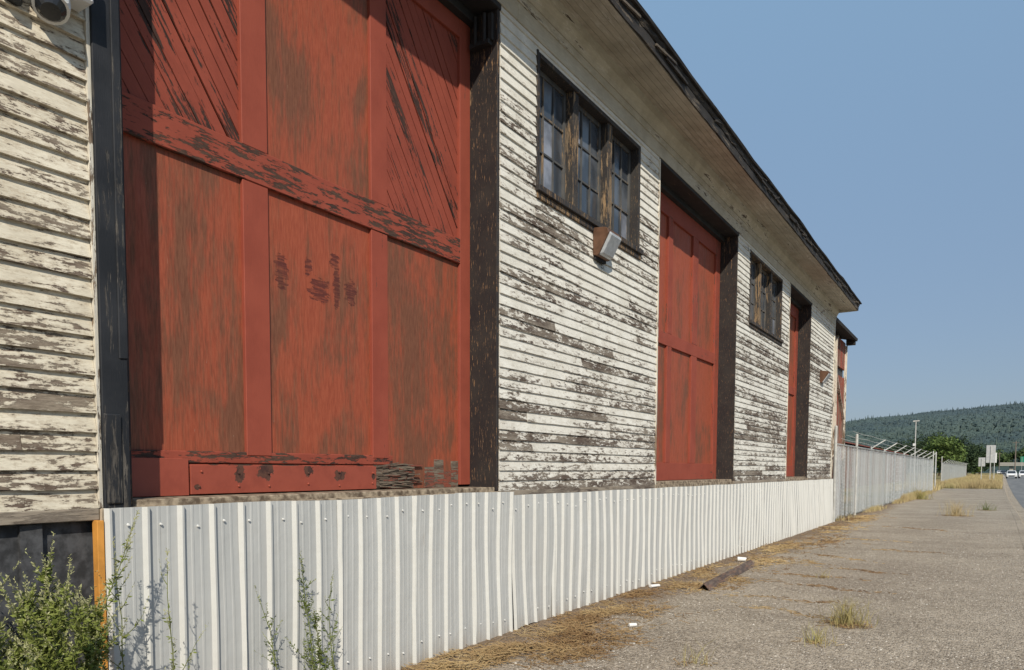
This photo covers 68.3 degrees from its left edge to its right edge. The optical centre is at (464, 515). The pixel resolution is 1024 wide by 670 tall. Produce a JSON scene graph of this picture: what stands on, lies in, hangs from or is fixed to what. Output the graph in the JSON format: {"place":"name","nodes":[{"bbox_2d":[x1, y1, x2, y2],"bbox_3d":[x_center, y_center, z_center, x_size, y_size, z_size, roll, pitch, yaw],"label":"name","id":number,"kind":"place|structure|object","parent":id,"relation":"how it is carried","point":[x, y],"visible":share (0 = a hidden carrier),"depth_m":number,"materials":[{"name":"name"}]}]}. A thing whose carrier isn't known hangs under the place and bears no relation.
{"place":"outdoors","nodes":[
{"label":"outdoors","id":0,"kind":"place"},
{"bbox_2d":[401,488,1023,669],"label":"pavement","id":1,"kind":"structure","parent":0,"point":[955,623],"depth_m":8.80,"materials":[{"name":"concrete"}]},
{"bbox_2d":[0,600,16,669],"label":"tall weed","id":2,"kind":"object","parent":1,"relation":"on","point":[6,658],"visible":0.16,"depth_m":3.43,"materials":[{"name":"green plant"}]},
{"bbox_2d":[0,561,20,641],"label":"tall weed","id":3,"kind":"object","parent":1,"relation":"on","point":[5,580],"visible":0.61,"depth_m":3.04,"materials":[{"name":"green plant"}]},
{"bbox_2d":[0,629,21,662],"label":"tall weed","id":4,"kind":"object","parent":1,"relation":"on","point":[4,652],"visible":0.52,"depth_m":3.29,"materials":[{"name":"green plant"}]},
{"bbox_2d":[2,644,26,667],"bbox_3d":[-1.583,0.876,2.809,0.429,1.128,0.364,1,4,24],"label":"tall weed","id":5,"kind":"object","parent":1,"relation":"on","point":[12,659],"visible":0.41,"depth_m":2.82,"materials":[{"name":"green plant"}]},
{"bbox_2d":[0,609,45,669],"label":"tall weed","id":6,"kind":"object","parent":1,"relation":"on","point":[10,665],"visible":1,"depth_m":2.64,"materials":[{"name":"green plant"}]},
{"bbox_2d":[0,582,65,669],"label":"tall weed","id":7,"kind":"object","parent":1,"relation":"on","point":[21,625],"visible":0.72,"depth_m":3.00,"materials":[{"name":"green plant"}]},
{"bbox_2d":[12,571,63,667],"bbox_3d":[-1.787,0.810,3.352,0.269,1.186,0.496,0,3,-7],"label":"tall weed","id":8,"kind":"object","parent":1,"relation":"on","point":[25,599],"visible":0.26,"depth_m":3.17,"materials":[{"name":"green plant"}]},
{"bbox_2d":[7,569,69,669],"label":"tall weed","id":9,"kind":"object","parent":1,"relation":"on","point":[17,648],"visible":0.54,"depth_m":3.09,"materials":[{"name":"green plant"}]},
{"bbox_2d":[3,531,82,668],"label":"tall weed","id":10,"kind":"object","parent":1,"relation":"on","point":[48,569],"visible":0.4,"depth_m":3.24,"materials":[{"name":"green plant"}]},
{"bbox_2d":[13,566,74,668],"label":"tall weed","id":11,"kind":"object","parent":1,"relation":"on","point":[42,627],"visible":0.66,"depth_m":3.00,"materials":[{"name":"green plant"}]},
{"bbox_2d":[5,574,87,669],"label":"tall weed","id":12,"kind":"object","parent":1,"relation":"on","point":[66,631],"visible":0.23,"depth_m":3.31,"materials":[{"name":"green plant"}]},
{"bbox_2d":[23,557,79,669],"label":"tall weed","id":13,"kind":"object","parent":1,"relation":"on","point":[55,630],"visible":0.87,"depth_m":3.00,"materials":[{"name":"green plant"}]},
{"bbox_2d":[33,555,81,653],"bbox_3d":[-1.885,0.794,3.378,0.462,1.215,0.465,1,4,19],"label":"tall weed","id":14,"kind":"object","parent":1,"relation":"on","point":[64,625],"visible":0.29,"depth_m":3.47,"materials":[{"name":"green plant"}]},
{"bbox_2d":[19,586,100,669],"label":"tall weed","id":15,"kind":"object","parent":1,"relation":"on","point":[68,660],"visible":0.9,"depth_m":3.02,"materials":[{"name":"green plant"}]},
{"bbox_2d":[75,580,113,669],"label":"tall weed","id":16,"kind":"object","parent":1,"relation":"on","point":[93,632],"visible":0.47,"depth_m":3.46,"materials":[{"name":"green plant"}]},
{"bbox_2d":[73,580,121,669],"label":"tall weed","id":17,"kind":"object","parent":1,"relation":"on","point":[100,640],"visible":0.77,"depth_m":3.42,"materials":[{"name":"green plant"}]},
{"bbox_2d":[73,584,122,669],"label":"tall weed","id":18,"kind":"object","parent":1,"relation":"on","point":[95,649],"visible":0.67,"depth_m":3.39,"materials":[{"name":"green plant"}]},
{"bbox_2d":[66,510,138,660],"bbox_3d":[-1.955,0.691,3.687,0.374,1.420,0.676,2,4,35],"label":"tall weed","id":19,"kind":"object","parent":1,"relation":"on","point":[117,577],"visible":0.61,"depth_m":3.76,"materials":[{"name":"green plant"}]},
{"bbox_2d":[94,537,148,669],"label":"tall weed","id":20,"kind":"object","parent":1,"relation":"on","point":[122,655],"visible":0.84,"depth_m":3.85,"materials":[{"name":"green plant"}]},
{"bbox_2d":[159,548,208,669],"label":"tall weed","id":21,"kind":"object","parent":1,"relation":"on","point":[169,622],"visible":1,"depth_m":3.96,"materials":[{"name":"green plant"}]},
{"bbox_2d":[254,585,282,669],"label":"tall weed","id":22,"kind":"object","parent":1,"relation":"on","point":[271,639],"visible":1,"depth_m":4.82,"materials":[{"name":"green plant"}]},
{"bbox_2d":[285,552,333,669],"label":"tall weed","id":23,"kind":"object","parent":1,"relation":"on","point":[307,610],"visible":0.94,"depth_m":5.09,"materials":[{"name":"green plant"}]},
{"bbox_2d":[306,601,336,669],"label":"tall weed","id":24,"kind":"object","parent":1,"relation":"on","point":[319,648],"visible":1,"depth_m":4.89,"materials":[{"name":"green plant"}]},
{"bbox_2d":[309,571,341,669],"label":"tall weed","id":25,"kind":"object","parent":1,"relation":"on","point":[332,659],"visible":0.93,"depth_m":5.16,"materials":[{"name":"green plant"}]},
{"bbox_2d":[628,623,636,626],"bbox_3d":[1.716,1.122,7.706,0.088,0.039,0.039,-1,4,-17],"label":"crushed cup","id":26,"kind":"object","parent":1,"relation":"on","point":[632,624],"visible":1,"depth_m":7.69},
{"bbox_2d":[649,584,659,587],"bbox_3d":[2.598,0.966,10.316,0.180,0.041,0.068,-2,4,-34],"label":"crushed cup","id":27,"kind":"object","parent":1,"relation":"on","point":[654,585],"visible":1,"depth_m":10.29,"materials":[{"name":"white paper"}]},
{"bbox_2d":[401,513,944,669],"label":"straw litter","id":28,"kind":"object","parent":1,"relation":"on","point":[569,628],"visible":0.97,"depth_m":7.63,"materials":[{"name":"beige plant"}]},
{"bbox_2d":[697,560,754,590],"bbox_3d":[3.990,0.874,11.349,0.170,0.098,3.100,2,4,32],"label":"timber","id":29,"kind":"object","parent":28,"relation":"on","point":[737,570],"visible":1,"depth_m":11.05,"materials":[{"name":"brown wood"}]},
{"bbox_2d":[673,638,716,667],"bbox_3d":[1.910,1.111,6.239,0.388,0.242,0.439,2,4,35],"label":"weed tuft","id":30,"kind":"object","parent":1,"relation":"on","point":[705,659],"visible":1,"depth_m":6.24,"materials":[{"name":"plant"}]},
{"bbox_2d":[737,557,746,560],"bbox_3d":[4.867,0.773,13.237,0.152,0.078,0.078,1,4,17],"label":"crushed cup","id":31,"kind":"object","parent":1,"relation":"on","point":[741,558],"visible":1,"depth_m":13.21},
{"bbox_2d":[791,618,842,647],"bbox_3d":[3.242,1.063,6.983,0.382,0.249,0.446,-1,3,-13],"label":"weed tuft","id":32,"kind":"object","parent":1,"relation":"on","point":[816,641],"visible":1,"depth_m":6.98,"materials":[{"name":"plant"}]},
{"bbox_2d":[816,565,831,578],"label":"weed tuft","id":33,"kind":"object","parent":1,"relation":"on","point":[824,575],"visible":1,"depth_m":11.20,"materials":[{"name":"plant"}]},
{"bbox_2d":[815,593,880,629],"bbox_3d":[3.947,0.970,7.769,0.675,0.342,0.659,-1,3,-11],"label":"weed tuft","id":34,"kind":"object","parent":1,"relation":"on","point":[848,621],"visible":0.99,"depth_m":7.77,"materials":[{"name":"plant"}]},
{"bbox_2d":[833,426,935,521],"bbox_3d":[23.800,-2.294,40.462,0.547,3.180,42.342,2,4,35],"label":"slatted fence","id":35,"kind":"object","parent":1,"relation":"on","point":[855,486],"visible":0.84,"depth_m":30.22,"materials":[{"name":"grey metal"}]},
{"bbox_2d":[907,487,932,499],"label":"weed tuft","id":36,"kind":"object","parent":1,"relation":"on","point":[922,496],"visible":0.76,"depth_m":41.52,"materials":[{"name":"yellow plant"}]},
{"bbox_2d":[934,452,936,485],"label":"gate post","id":37,"kind":"object","parent":1,"relation":"on","point":[935,469],"visible":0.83,"depth_m":59.49,"materials":[{"name":"grey metal"}]},
{"bbox_2d":[934,498,982,516],"bbox_3d":[17.234,-0.305,26.360,1.571,0.682,1.649,2,4,35],"label":"weed tuft","id":38,"kind":"object","parent":1,"relation":"on","point":[956,513],"visible":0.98,"depth_m":26.48,"materials":[{"name":"yellow plant"}]},
{"bbox_2d":[976,502,996,510],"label":"weed tuft","id":39,"kind":"object","parent":1,"relation":"on","point":[986,508],"visible":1,"depth_m":30.13,"materials":[{"name":"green plant"}]},
{"bbox_2d":[638,0,1023,421],"label":"sky","id":40,"kind":"structure","parent":0,"point":[893,130],"materials":[{"name":"blue"}]},
{"bbox_2d":[843,441,908,488],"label":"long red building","id":41,"kind":"structure","parent":0,"point":[852,448],"depth_m":82.20,"materials":[{"name":"metal"}]},
{"bbox_2d":[836,489,936,520],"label":"dry grass","id":42,"kind":"structure","parent":0,"point":[908,497],"depth_m":37.90,"materials":[{"name":"beige plant"}]},
{"bbox_2d":[837,473,1002,518],"bbox_3d":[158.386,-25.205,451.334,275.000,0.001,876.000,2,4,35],"label":"field","id":43,"kind":"structure","parent":0,"point":[937,478],"depth_m":54.65,"materials":[{"name":"beige plant"}]},
{"bbox_2d":[0,0,861,669],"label":"warehouse","id":44,"kind":"structure","parent":43,"relation":"on","point":[372,328],"depth_m":6.17,"materials":[{"name":"grey wood"}]},
{"bbox_2d":[7,0,92,24],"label":"floodlight","id":45,"kind":"object","parent":44,"relation":"attached to","point":[54,12],"visible":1,"depth_m":3.64,"materials":[{"name":"grey metal"}]},
{"bbox_2d":[120,0,469,496],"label":"door","id":46,"kind":"structure","parent":44,"relation":"in","point":[297,172],"depth_m":5.53,"materials":[{"name":"red wood"}]},
{"bbox_2d":[535,49,643,259],"bbox_3d":[1.478,-4.058,8.870,0.220,1.470,2.850,2,4,35],"label":"window","id":47,"kind":"structure","parent":44,"relation":"in","point":[588,168],"depth_m":8.80,"materials":[{"name":"brown wood"}]},
{"bbox_2d":[593,227,620,264],"bbox_3d":[1.685,-3.191,8.902,0.224,0.357,0.333,2,4,35],"label":"wall lamp","id":48,"kind":"object","parent":44,"relation":"attached to","point":[606,241],"visible":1,"depth_m":8.81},
{"bbox_2d":[656,191,720,480],"bbox_3d":[3.589,-2.777,12.517,0.077,4.420,3.985,2,4,35],"label":"door","id":49,"kind":"structure","parent":44,"relation":"in","point":[689,255],"depth_m":12.74,"materials":[{"name":"red wood"}]},
{"bbox_2d":[748,249,783,345],"bbox_3d":[6.269,-4.470,15.800,0.220,1.470,2.880,2,4,35],"label":"window","id":50,"kind":"structure","parent":44,"relation":"in","point":[766,287],"depth_m":16.05,"materials":[{"name":"brown wood"}]},
{"bbox_2d":[786,303,798,476],"bbox_3d":[8.028,-3.159,18.937,0.077,4.420,2.555,2,4,35],"label":"door","id":51,"kind":"structure","parent":44,"relation":"in","point":[794,312],"depth_m":19.67,"materials":[{"name":"red wood"}]},
{"bbox_2d":[820,371,830,383],"bbox_3d":[10.057,-3.858,21.019,0.235,0.329,0.340,2,4,35],"label":"wall lamp","id":52,"kind":"object","parent":44,"relation":"attached to","point":[825,376],"visible":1,"depth_m":20.91,"materials":[{"name":"brown metal"}]},
{"bbox_2d":[831,317,857,514],"bbox_3d":[10.631,-3.605,26.117,4.640,7.300,4.644,2,4,35],"label":"red annex","id":53,"kind":"object","parent":43,"relation":"on","point":[843,331],"visible":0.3,"depth_m":26.06,"materials":[{"name":"red painted wood"},{"name":"cream painted wood trim"},{"name":"dark roofing"}]},
{"bbox_2d":[875,444,900,454],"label":"tree","id":54,"kind":"object","parent":43,"relation":"on","point":[892,447],"visible":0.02,"depth_m":228.13,"materials":[{"name":"green plant"}]},
{"bbox_2d":[894,439,919,475],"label":"tree","id":55,"kind":"object","parent":43,"relation":"on","point":[900,446],"visible":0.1,"depth_m":232.63,"materials":[{"name":"green plant"}]},
{"bbox_2d":[913,420,919,479],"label":"light pole","id":56,"kind":"object","parent":43,"relation":"on","point":[915,421],"visible":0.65,"depth_m":77.14,"materials":[{"name":"grey metal"}]},
{"bbox_2d":[899,431,934,475],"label":"tree","id":57,"kind":"object","parent":43,"relation":"on","point":[919,445],"visible":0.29,"depth_m":217.82,"materials":[{"name":"green plant"}]},
{"bbox_2d":[921,432,958,475],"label":"tree","id":58,"kind":"object","parent":43,"relation":"on","point":[939,439],"visible":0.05,"depth_m":221.30,"materials":[{"name":"green plant"}]},
{"bbox_2d":[920,432,967,474],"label":"tree","id":59,"kind":"object","parent":43,"relation":"on","point":[942,446],"visible":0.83,"depth_m":143.23,"materials":[{"name":"green plant"}]},
{"bbox_2d":[892,473,1003,490],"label":"dry grass","id":60,"kind":"structure","parent":43,"relation":"on","point":[973,481],"depth_m":69.05,"materials":[{"name":"yellow plant"}]},
{"bbox_2d":[941,458,967,480],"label":"slatted fence","id":61,"kind":"object","parent":43,"relation":"on","point":[948,473],"visible":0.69,"depth_m":99.26,"materials":[{"name":"grey metal"}]},
{"bbox_2d":[951,434,977,472],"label":"tree","id":62,"kind":"object","parent":43,"relation":"on","point":[968,445],"visible":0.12,"depth_m":236.09,"materials":[{"name":"green plant"}]},
{"bbox_2d":[954,447,980,474],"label":"tree","id":63,"kind":"object","parent":43,"relation":"on","point":[972,459],"visible":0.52,"depth_m":168.88,"materials":[{"name":"green plant"}]},
{"bbox_2d":[969,460,982,474],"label":"bush","id":64,"kind":"object","parent":43,"relation":"on","point":[977,469],"visible":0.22,"depth_m":193.69,"materials":[{"name":"green plant"}]},
{"bbox_2d":[969,443,992,473],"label":"tree","id":65,"kind":"object","parent":43,"relation":"on","point":[982,454],"visible":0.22,"depth_m":214.61,"materials":[{"name":"green plant"}]},
{"bbox_2d":[978,458,984,478],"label":"road sign","id":66,"kind":"object","parent":43,"relation":"on","point":[981,462],"visible":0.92,"depth_m":94.66,"materials":[{"name":"metal"}]},
{"bbox_2d":[975,444,988,474],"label":"tree","id":67,"kind":"object","parent":43,"relation":"on","point":[983,449],"visible":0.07,"depth_m":246.60,"materials":[{"name":"green plant"}]},
{"bbox_2d":[986,445,995,479],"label":"road sign","id":68,"kind":"object","parent":43,"relation":"on","point":[990,453],"visible":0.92,"depth_m":90.00,"materials":[{"name":"metal"}]},
{"bbox_2d":[993,449,1010,465],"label":"tree","id":69,"kind":"object","parent":43,"relation":"on","point":[1003,456],"visible":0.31,"depth_m":516.29,"materials":[{"name":"green plant"}]},
{"bbox_2d":[908,427,1023,472],"bbox_3d":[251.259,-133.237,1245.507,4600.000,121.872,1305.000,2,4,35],"label":"hill","id":70,"kind":"structure","parent":0,"point":[1018,468],"depth_m":497.36,"materials":[{"name":"green plant"}]},
{"bbox_2d":[845,401,1023,465],"bbox_3d":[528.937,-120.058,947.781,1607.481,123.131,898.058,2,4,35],"label":"hillside forest","id":71,"kind":"object","parent":70,"relation":"on","point":[1006,421],"visible":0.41,"depth_m":870.23,"materials":[{"name":"green plant"}]},
{"bbox_2d":[1003,473,1023,507],"bbox_3d":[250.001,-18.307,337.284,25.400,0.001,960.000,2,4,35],"label":"road","id":72,"kind":"structure","parent":0,"point":[1016,485],"depth_m":75.92,"materials":[{"name":"grey asphalt"}]},
{"bbox_2d":[1006,471,1016,477],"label":"car","id":73,"kind":"object","parent":72,"relation":"on","point":[1011,473],"visible":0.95,"depth_m":160.38,"materials":[{"name":"white paint"}]},
{"bbox_2d":[1002,474,1023,547],"bbox_3d":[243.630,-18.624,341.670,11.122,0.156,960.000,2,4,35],"label":"kerb","id":74,"kind":"structure","parent":72,"relation":"on","point":[1016,508],"depth_m":33.30,"materials":[{"name":"concrete"}]},
{"bbox_2d":[1013,441,1019,470],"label":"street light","id":75,"kind":"object","parent":72,"relation":"on","point":[1016,442],"visible":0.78,"depth_m":318.33,"materials":[{"name":"grey metal"}]},
{"bbox_2d":[1018,471,1023,477],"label":"car","id":76,"kind":"object","parent":72,"relation":"on","point":[1021,474],"visible":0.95,"depth_m":163.59,"materials":[{"name":"white paint"}]},
{"bbox_2d":[1005,449,1023,461],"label":"tree","id":77,"kind":"object","parent":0,"point":[1012,455],"visible":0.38,"depth_m":522.11,"materials":[{"name":"green plant"}]},
{"bbox_2d":[1016,446,1023,461],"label":"tree","id":78,"kind":"object","parent":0,"point":[1020,455],"visible":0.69,"depth_m":514.77,"materials":[{"name":"green plant"}]},
{"label":"ground","id":79,"kind":"structure","parent":0,"visible":0},
{"bbox_2d":[1000,462,1023,470],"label":"overpass","id":80,"kind":"object","parent":79,"relation":"on","point":[1010,464],"visible":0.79,"depth_m":470.39,"materials":[{"name":"concrete"}]}
]}

